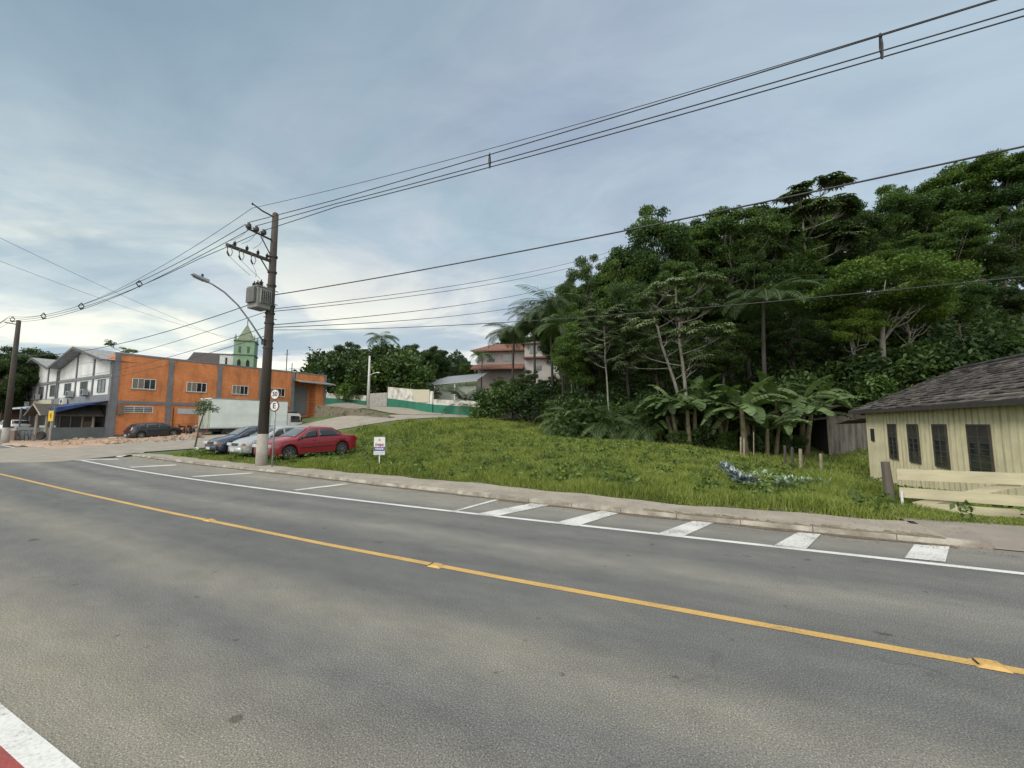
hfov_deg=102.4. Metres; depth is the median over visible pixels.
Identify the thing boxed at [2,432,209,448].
sandy verge
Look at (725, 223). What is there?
broadleaf tree
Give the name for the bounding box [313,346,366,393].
shrub
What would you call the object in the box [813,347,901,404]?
shrub
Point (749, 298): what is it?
palm tree
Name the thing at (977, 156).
service cable
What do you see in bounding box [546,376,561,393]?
broadleaf tree
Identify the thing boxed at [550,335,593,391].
broadleaf tree
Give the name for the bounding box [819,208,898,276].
broadleaf tree
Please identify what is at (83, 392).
air conditioner
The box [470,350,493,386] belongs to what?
palm tree
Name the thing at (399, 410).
street
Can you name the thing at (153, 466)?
bay line
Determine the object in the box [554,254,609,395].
broadleaf tree
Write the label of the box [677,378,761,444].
banana plant
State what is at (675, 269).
broadleaf tree
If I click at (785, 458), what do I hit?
stake
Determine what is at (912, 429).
window
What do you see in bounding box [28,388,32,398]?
window
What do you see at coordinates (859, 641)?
yellow centre line
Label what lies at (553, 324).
palm tree
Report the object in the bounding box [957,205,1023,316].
broadleaf tree
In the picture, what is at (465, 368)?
broadleaf tree
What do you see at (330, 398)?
boundary wall
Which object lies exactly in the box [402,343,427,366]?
broadleaf tree
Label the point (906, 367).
shrub
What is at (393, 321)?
telephone cable
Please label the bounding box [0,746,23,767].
cycle lane
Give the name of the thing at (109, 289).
telephone cable
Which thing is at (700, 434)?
shrub
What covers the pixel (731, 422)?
shrub
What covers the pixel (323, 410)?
retaining wall
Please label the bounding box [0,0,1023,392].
sky
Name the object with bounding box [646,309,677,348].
broadleaf tree
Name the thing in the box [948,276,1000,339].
broadleaf tree
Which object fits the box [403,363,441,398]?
shrub
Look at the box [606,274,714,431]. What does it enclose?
umbrella tree
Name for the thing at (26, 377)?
broadleaf tree
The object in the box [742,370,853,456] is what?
banana plant
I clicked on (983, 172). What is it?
broadleaf tree
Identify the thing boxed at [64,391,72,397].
air conditioner
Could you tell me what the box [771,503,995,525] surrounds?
dry litter
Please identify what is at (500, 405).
shrub
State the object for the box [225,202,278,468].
utility pole
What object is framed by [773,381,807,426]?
shrub
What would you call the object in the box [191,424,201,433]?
motorcycle
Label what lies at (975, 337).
shrub
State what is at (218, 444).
parked car
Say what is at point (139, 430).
parked car
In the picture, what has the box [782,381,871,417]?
banana plant
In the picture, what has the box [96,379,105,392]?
window
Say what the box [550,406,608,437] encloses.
palm tree
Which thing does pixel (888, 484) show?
fence post
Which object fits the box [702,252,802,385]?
broadleaf tree
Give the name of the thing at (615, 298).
broadleaf tree
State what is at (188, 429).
motorcycle
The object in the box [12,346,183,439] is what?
gabled building
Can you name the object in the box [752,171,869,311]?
umbrella tree
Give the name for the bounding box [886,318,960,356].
shrub
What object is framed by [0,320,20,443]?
utility pole
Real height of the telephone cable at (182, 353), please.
0.595 m
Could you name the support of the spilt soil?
on the kerb
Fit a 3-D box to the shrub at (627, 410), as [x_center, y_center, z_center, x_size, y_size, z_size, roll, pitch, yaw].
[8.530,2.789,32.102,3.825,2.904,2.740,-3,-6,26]
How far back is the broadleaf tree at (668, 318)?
54.09 m
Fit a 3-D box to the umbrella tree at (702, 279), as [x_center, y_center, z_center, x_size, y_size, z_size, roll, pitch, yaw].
[11.983,-1.565,29.139,7.556,13.182,7.272,2,-6,-23]
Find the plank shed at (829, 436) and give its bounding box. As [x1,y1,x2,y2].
[758,405,867,454]
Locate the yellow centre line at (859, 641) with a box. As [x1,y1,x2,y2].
[0,473,1023,673]
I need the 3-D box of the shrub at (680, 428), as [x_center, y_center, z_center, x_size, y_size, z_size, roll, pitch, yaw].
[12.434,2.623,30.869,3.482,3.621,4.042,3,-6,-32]
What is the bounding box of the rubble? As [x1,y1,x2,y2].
[43,432,204,445]
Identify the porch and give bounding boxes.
[23,403,103,439]
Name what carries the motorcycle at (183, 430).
on the sandy verge
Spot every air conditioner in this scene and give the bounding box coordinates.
[33,394,39,399]
[59,398,66,403]
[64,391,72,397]
[79,389,87,395]
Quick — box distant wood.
[423,348,477,385]
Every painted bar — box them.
[478,503,545,515]
[555,511,616,525]
[658,521,711,535]
[775,532,820,547]
[905,544,948,561]
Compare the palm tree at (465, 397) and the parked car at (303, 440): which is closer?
the parked car at (303, 440)
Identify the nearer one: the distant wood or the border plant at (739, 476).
the border plant at (739, 476)
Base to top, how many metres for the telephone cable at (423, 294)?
11.048 m
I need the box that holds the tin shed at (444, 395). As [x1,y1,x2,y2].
[424,373,486,400]
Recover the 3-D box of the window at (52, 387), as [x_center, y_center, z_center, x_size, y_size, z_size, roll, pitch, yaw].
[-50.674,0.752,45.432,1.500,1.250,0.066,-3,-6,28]
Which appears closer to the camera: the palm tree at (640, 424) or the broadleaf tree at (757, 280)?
the palm tree at (640, 424)
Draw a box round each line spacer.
[488,153,490,168]
[879,33,883,59]
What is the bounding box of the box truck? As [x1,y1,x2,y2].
[197,398,301,433]
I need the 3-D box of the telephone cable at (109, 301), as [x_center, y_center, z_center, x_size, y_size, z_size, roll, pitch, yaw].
[-39.118,-7.876,44.949,0.022,1.125,36.325,1,-5,-8]
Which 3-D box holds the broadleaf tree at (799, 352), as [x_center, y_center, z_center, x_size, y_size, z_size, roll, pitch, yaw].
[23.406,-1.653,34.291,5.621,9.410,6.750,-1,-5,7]
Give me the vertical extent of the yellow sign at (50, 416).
2.820 m
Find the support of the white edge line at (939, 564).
on the road
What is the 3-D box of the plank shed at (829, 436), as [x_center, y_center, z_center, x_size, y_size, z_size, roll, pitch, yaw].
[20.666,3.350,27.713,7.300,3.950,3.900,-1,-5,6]
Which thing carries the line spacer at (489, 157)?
attached to the power line at (690, 106)
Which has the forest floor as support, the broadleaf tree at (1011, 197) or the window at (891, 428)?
the broadleaf tree at (1011, 197)
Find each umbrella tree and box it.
[104,339,137,352]
[574,304,638,413]
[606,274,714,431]
[617,272,737,438]
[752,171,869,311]
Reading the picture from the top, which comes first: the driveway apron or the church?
the church
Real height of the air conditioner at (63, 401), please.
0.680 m
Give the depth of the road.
3.30 m
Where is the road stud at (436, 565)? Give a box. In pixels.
[427,563,444,568]
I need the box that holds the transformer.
[246,279,272,311]
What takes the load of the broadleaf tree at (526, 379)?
on the forest floor
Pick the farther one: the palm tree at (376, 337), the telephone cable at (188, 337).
the palm tree at (376, 337)
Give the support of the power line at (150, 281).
attached to the utility pole at (261, 457)
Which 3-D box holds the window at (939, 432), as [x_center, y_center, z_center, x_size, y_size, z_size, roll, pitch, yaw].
[14.128,2.037,13.592,0.036,1.420,0.820,-2,-6,23]
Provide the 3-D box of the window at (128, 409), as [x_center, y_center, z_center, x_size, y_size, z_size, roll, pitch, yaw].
[-35.899,2.466,39.641,0.066,0.600,2.150,-3,-6,32]
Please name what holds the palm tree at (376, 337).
on the terrain at (314, 419)
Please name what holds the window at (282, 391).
in the orange building at (167, 394)
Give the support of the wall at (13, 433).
on the terrain at (314, 419)
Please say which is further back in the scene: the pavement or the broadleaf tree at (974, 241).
the broadleaf tree at (974, 241)
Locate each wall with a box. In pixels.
[0,430,17,440]
[315,405,394,417]
[326,393,366,404]
[370,393,387,405]
[387,387,433,412]
[433,399,480,415]
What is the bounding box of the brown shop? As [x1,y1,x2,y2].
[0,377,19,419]
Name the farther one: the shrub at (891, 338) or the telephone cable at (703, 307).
the shrub at (891, 338)
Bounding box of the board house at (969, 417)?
[835,353,1023,495]
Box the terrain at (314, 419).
[11,380,1023,551]
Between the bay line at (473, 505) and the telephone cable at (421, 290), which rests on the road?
the bay line at (473, 505)
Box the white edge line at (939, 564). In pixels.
[80,460,1023,574]
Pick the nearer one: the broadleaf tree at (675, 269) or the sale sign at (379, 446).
the sale sign at (379, 446)
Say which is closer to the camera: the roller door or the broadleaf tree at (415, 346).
the roller door
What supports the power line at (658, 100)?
attached to the utility pole at (261, 457)
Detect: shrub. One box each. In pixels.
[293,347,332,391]
[305,360,358,392]
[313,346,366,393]
[332,358,385,400]
[345,339,407,395]
[364,359,408,392]
[376,343,438,388]
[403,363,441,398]
[467,386,502,418]
[483,378,534,420]
[511,380,557,423]
[540,399,563,428]
[547,387,593,423]
[581,393,613,427]
[607,401,643,422]
[626,388,663,425]
[640,425,664,441]
[662,395,705,433]
[667,430,692,445]
[689,400,730,440]
[691,423,716,446]
[709,431,737,450]
[712,419,750,446]
[731,387,782,434]
[739,433,765,451]
[761,435,786,454]
[772,365,839,400]
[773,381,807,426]
[775,429,808,454]
[807,315,888,374]
[808,359,863,402]
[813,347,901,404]
[842,372,898,407]
[846,344,944,391]
[864,327,903,362]
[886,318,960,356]
[886,336,952,392]
[925,332,1023,376]
[947,328,1023,366]
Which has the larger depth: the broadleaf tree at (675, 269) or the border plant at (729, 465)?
the broadleaf tree at (675, 269)
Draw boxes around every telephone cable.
[1,238,262,351]
[3,262,237,339]
[83,311,265,363]
[83,327,264,375]
[87,336,263,381]
[272,282,569,324]
[272,298,556,327]
[273,256,610,311]
[274,251,611,308]
[313,276,1023,329]
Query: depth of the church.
77.56 m
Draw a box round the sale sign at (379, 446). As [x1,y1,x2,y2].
[374,437,384,462]
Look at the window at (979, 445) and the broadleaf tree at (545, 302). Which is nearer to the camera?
the window at (979, 445)
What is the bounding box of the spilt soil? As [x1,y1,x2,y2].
[643,508,946,538]
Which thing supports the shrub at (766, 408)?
on the terrain at (314, 419)
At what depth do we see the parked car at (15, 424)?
39.65 m
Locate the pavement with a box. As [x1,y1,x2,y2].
[139,453,946,537]
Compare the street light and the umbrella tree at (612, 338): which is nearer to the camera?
the street light
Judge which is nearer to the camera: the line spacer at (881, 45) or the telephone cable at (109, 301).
the line spacer at (881, 45)
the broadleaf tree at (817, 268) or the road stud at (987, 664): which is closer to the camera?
the road stud at (987, 664)
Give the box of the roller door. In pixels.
[293,386,307,414]
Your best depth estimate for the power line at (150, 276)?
19.79 m
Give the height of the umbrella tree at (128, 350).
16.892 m
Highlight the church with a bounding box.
[188,321,258,366]
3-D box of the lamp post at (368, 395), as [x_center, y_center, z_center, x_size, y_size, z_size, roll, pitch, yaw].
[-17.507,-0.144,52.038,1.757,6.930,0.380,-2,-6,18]
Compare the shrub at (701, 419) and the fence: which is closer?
the fence
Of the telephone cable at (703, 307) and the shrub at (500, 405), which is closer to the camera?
the telephone cable at (703, 307)
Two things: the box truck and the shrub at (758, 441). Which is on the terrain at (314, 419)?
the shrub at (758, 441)
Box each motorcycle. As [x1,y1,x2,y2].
[178,425,185,433]
[186,424,191,433]
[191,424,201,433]
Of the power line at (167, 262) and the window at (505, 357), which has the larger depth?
the window at (505, 357)
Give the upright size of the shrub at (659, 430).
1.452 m
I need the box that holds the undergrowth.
[549,267,1023,441]
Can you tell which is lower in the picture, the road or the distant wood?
the road
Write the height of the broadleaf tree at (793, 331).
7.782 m
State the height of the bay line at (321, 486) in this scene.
0.001 m
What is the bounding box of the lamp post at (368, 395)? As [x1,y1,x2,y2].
[366,356,379,408]
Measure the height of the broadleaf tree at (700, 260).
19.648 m
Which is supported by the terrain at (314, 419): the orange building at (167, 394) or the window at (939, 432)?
the orange building at (167, 394)
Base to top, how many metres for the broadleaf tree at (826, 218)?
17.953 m
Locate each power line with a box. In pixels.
[12,231,260,320]
[13,208,251,316]
[20,227,252,321]
[26,224,244,317]
[249,0,996,222]
[254,0,990,207]
[256,8,1023,225]
[265,15,1023,229]
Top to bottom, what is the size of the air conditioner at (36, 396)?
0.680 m
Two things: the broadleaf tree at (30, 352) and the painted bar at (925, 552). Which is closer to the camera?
the painted bar at (925, 552)
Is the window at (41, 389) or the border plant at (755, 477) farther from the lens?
the window at (41, 389)
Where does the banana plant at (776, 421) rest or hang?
on the terrain at (314, 419)
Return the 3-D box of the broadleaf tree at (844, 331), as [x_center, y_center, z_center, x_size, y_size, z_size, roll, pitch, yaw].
[26.622,-1.463,32.460,5.550,9.127,5.968,5,-8,-44]
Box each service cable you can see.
[15,305,246,354]
[274,145,1023,294]
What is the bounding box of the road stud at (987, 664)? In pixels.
[968,657,1013,673]
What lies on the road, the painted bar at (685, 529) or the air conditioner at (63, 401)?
the painted bar at (685, 529)
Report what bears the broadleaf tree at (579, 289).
on the forest floor
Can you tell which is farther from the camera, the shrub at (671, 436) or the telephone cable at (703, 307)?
the shrub at (671, 436)
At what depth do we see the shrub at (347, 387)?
64.54 m
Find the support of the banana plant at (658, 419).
on the terrain at (314, 419)
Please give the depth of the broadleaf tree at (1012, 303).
37.16 m
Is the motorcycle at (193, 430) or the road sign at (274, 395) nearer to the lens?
the road sign at (274, 395)
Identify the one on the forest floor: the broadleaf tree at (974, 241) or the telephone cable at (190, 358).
the broadleaf tree at (974, 241)
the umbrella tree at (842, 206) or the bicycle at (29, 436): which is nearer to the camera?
the bicycle at (29, 436)
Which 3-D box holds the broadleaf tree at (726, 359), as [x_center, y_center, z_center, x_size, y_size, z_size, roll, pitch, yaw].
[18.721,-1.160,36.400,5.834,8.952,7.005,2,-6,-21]
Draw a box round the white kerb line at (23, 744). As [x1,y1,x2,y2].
[0,703,80,767]
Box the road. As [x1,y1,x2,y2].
[0,444,1023,767]
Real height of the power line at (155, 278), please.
1.436 m
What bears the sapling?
on the terrain at (314, 419)
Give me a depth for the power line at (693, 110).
9.13 m
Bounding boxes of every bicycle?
[15,430,28,440]
[24,430,34,440]
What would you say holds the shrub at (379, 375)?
on the terrain at (314, 419)
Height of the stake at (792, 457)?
1.214 m
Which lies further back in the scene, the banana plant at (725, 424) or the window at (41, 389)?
the window at (41, 389)
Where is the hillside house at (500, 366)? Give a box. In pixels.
[470,341,560,392]
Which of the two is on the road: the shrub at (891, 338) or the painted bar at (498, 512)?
the painted bar at (498, 512)
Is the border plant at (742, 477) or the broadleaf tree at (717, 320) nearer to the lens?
the border plant at (742, 477)
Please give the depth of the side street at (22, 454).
27.61 m
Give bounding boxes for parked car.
[0,420,32,429]
[123,422,182,437]
[203,425,276,454]
[227,425,311,456]
[252,426,357,459]
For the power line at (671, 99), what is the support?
attached to the utility pole at (261, 457)
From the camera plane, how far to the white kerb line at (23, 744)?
2.17 m
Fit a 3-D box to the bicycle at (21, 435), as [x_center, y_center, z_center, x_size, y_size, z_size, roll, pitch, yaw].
[-42.253,4.478,35.562,1.738,1.018,0.546,-1,-6,14]
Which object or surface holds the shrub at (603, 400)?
on the terrain at (314, 419)
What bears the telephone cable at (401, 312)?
attached to the utility pole at (261, 457)
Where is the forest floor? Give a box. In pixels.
[495,301,1023,437]
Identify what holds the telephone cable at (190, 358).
attached to the utility pole at (261, 457)
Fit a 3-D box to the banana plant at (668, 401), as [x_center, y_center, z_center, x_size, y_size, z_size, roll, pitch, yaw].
[11.095,1.830,26.861,5.718,5.375,6.298,6,-11,-35]
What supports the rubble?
on the sandy verge
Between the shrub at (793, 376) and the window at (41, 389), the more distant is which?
the window at (41, 389)
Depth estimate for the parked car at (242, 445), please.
19.27 m
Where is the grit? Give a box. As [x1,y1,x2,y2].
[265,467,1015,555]
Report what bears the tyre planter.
on the sandy verge
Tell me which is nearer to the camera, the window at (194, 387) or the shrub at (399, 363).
the window at (194, 387)
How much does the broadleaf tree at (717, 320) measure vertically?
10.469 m
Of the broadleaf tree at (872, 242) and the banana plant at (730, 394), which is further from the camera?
the broadleaf tree at (872, 242)
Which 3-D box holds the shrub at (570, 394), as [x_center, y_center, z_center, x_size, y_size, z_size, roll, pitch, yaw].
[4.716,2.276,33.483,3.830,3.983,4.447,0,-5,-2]
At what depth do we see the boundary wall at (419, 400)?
53.73 m
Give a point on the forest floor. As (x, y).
(509, 416)
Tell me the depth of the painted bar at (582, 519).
7.35 m
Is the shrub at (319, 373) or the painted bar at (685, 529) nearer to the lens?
the painted bar at (685, 529)
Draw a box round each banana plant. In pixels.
[634,373,724,446]
[637,406,699,442]
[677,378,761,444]
[680,375,792,453]
[728,410,811,455]
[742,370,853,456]
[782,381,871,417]
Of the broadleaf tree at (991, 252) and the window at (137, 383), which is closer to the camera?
the window at (137, 383)
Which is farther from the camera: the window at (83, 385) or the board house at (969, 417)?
the window at (83, 385)
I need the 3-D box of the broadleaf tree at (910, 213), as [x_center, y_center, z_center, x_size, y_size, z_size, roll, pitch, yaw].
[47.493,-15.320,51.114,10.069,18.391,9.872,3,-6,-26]
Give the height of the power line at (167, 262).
1.576 m
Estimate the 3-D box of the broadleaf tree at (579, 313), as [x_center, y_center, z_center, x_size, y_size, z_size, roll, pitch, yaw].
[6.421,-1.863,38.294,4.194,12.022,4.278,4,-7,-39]
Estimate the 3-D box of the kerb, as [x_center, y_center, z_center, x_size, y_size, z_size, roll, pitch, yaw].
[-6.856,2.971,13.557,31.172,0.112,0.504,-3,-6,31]
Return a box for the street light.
[190,273,265,344]
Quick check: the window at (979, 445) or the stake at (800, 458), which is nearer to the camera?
the window at (979, 445)
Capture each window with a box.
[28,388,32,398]
[38,386,43,396]
[49,385,55,396]
[63,383,70,394]
[79,381,87,392]
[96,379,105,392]
[124,406,152,412]
[132,378,155,390]
[186,382,206,392]
[231,385,247,394]
[270,388,284,396]
[487,355,494,361]
[503,354,510,360]
[870,429,874,440]
[887,424,898,459]
[906,424,920,463]
[931,424,949,468]
[965,424,994,471]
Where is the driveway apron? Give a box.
[901,517,1023,550]
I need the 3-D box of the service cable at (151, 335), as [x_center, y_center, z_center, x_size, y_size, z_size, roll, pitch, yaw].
[-25.514,-2.676,25.176,35.617,1.235,0.031,-3,-6,29]
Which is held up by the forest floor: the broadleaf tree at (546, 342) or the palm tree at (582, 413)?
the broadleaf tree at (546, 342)
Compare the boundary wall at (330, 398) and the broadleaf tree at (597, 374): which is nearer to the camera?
the broadleaf tree at (597, 374)
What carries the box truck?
on the side street at (22, 454)
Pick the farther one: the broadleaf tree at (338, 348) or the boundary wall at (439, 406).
the broadleaf tree at (338, 348)
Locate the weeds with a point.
(887, 496)
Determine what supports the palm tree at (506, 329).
on the terrain at (314, 419)
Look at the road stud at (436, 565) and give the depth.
4.89 m
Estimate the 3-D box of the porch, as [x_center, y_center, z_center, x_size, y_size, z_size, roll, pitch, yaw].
[-40.319,3.578,37.166,3.246,3.480,4.270,-2,-6,24]
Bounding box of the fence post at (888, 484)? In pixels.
[881,461,895,500]
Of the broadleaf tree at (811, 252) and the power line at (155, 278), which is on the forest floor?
the broadleaf tree at (811, 252)
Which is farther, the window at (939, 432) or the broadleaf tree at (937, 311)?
the broadleaf tree at (937, 311)
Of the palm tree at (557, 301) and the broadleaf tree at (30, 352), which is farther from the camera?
the broadleaf tree at (30, 352)
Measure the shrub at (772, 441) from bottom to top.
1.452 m
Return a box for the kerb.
[132,454,992,548]
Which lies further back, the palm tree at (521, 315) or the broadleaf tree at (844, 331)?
the palm tree at (521, 315)
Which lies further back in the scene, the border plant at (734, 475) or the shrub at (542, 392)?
the shrub at (542, 392)
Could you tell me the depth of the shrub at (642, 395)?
31.20 m
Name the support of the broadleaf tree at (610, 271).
on the forest floor
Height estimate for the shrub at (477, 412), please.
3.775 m
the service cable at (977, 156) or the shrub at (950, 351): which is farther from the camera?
the shrub at (950, 351)
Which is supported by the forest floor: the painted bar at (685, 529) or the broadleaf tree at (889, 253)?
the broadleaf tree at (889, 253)
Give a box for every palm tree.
[365,331,399,347]
[441,386,493,413]
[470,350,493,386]
[481,322,541,415]
[504,305,559,415]
[510,284,588,398]
[530,304,590,402]
[534,400,600,436]
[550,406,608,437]
[576,402,643,440]
[615,400,678,441]
[711,274,834,391]
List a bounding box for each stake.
[740,437,741,454]
[743,438,744,455]
[783,446,786,463]
[791,447,793,466]
[799,449,802,467]
[819,453,822,469]
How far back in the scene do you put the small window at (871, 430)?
18.57 m
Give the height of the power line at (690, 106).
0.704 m
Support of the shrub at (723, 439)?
on the terrain at (314, 419)
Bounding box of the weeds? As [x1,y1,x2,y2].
[181,423,1023,521]
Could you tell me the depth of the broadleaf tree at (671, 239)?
38.96 m
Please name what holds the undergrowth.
on the terrain at (314, 419)
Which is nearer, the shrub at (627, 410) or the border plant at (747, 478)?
the border plant at (747, 478)
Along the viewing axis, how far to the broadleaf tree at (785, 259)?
44.66 m
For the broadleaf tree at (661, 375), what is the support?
on the forest floor
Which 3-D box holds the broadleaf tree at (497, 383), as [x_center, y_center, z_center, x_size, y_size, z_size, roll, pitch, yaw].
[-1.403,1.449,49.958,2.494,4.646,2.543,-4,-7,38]
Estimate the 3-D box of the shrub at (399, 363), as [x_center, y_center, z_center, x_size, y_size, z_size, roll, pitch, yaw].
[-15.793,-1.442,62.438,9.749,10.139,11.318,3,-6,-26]
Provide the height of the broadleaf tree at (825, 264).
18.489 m
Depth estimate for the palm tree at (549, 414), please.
31.84 m
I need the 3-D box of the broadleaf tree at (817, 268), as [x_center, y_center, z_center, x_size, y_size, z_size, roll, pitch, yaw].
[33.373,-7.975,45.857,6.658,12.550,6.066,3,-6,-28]
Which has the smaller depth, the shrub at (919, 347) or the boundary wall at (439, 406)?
the shrub at (919, 347)
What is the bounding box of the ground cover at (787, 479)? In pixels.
[747,469,832,489]
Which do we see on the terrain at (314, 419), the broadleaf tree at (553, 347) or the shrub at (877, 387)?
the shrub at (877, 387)
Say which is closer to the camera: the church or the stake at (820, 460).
the stake at (820, 460)
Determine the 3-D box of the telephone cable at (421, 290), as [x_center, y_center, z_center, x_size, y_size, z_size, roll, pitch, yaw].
[-0.254,-7.513,26.896,0.025,10.979,27.244,-5,-7,43]
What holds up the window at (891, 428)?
in the board house at (969, 417)
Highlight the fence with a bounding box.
[896,469,1023,517]
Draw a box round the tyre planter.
[36,431,45,439]
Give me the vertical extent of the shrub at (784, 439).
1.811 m
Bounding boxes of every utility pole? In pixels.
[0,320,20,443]
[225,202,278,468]
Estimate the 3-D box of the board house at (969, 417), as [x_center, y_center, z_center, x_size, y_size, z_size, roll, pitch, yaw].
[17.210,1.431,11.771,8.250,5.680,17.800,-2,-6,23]
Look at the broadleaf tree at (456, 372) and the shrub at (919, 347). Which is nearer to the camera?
the shrub at (919, 347)
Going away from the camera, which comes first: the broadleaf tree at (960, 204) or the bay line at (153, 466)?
the bay line at (153, 466)
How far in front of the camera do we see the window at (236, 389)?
47.27 m
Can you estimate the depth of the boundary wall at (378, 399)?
58.99 m
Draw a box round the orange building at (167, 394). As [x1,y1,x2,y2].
[108,352,335,436]
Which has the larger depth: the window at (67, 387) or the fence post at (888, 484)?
the window at (67, 387)
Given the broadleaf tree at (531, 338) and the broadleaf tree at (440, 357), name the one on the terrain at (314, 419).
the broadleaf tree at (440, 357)
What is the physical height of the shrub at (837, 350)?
7.242 m
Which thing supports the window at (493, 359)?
in the hillside house at (500, 366)
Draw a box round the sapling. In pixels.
[192,398,219,446]
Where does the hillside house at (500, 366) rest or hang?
on the terrain at (314, 419)
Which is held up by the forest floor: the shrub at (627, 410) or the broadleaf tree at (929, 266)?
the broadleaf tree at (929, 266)
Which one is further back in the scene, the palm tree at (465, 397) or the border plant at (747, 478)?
the palm tree at (465, 397)
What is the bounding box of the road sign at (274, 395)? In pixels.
[270,389,279,466]
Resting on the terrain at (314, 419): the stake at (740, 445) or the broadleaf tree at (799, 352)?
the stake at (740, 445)
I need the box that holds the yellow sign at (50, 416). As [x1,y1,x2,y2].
[48,411,53,440]
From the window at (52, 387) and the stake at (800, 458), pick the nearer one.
the stake at (800, 458)
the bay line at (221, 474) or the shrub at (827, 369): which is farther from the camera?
the shrub at (827, 369)
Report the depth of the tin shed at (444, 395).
59.65 m
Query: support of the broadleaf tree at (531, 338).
on the forest floor
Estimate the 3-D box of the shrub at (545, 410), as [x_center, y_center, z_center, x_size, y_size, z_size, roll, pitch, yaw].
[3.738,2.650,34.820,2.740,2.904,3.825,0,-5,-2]
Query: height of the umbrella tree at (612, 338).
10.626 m
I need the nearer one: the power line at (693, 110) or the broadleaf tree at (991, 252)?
the power line at (693, 110)
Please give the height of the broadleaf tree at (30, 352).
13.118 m
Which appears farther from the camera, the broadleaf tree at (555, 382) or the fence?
the broadleaf tree at (555, 382)
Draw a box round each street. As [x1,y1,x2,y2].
[0,413,492,462]
[328,403,445,414]
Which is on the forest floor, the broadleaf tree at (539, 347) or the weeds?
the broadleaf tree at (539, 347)
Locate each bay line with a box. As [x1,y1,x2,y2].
[132,464,174,467]
[192,473,251,476]
[295,483,345,489]
[452,499,495,511]
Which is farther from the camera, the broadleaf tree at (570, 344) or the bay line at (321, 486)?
the broadleaf tree at (570, 344)
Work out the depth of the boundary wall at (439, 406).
48.84 m
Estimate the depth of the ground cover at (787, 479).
9.65 m
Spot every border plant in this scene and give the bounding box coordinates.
[716,463,735,470]
[727,469,741,477]
[727,471,743,481]
[733,472,746,482]
[735,473,751,480]
[736,473,755,484]
[746,475,760,485]
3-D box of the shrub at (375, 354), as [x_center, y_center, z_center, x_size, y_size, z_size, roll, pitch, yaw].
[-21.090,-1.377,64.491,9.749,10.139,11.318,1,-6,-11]
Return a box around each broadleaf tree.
[0,345,60,359]
[0,350,39,421]
[327,341,368,360]
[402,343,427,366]
[418,345,452,386]
[453,364,464,385]
[459,361,473,374]
[489,377,507,388]
[495,330,512,343]
[509,321,536,343]
[511,370,548,418]
[530,300,549,334]
[532,322,565,393]
[537,328,612,388]
[542,277,594,386]
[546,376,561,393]
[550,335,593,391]
[553,316,605,392]
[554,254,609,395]
[559,302,605,398]
[580,345,619,397]
[590,246,658,400]
[593,282,660,401]
[607,204,699,393]
[625,327,691,394]
[643,259,723,393]
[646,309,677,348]
[659,308,716,349]
[660,217,736,380]
[671,205,792,384]
[686,318,768,393]
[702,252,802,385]
[708,294,746,322]
[723,204,813,357]
[745,204,832,329]
[752,307,834,372]
[784,316,827,382]
[785,255,840,318]
[794,249,991,394]
[795,217,829,332]
[801,306,896,401]
[813,214,870,254]
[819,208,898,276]
[844,184,944,287]
[865,240,928,291]
[885,288,961,343]
[887,174,989,261]
[898,214,998,335]
[908,148,1023,302]
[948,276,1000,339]
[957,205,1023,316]
[974,238,1015,280]
[980,173,1023,241]
[987,264,1023,315]
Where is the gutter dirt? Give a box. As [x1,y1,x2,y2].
[135,456,957,547]
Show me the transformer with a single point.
(258, 296)
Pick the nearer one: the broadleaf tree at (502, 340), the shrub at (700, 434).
the shrub at (700, 434)

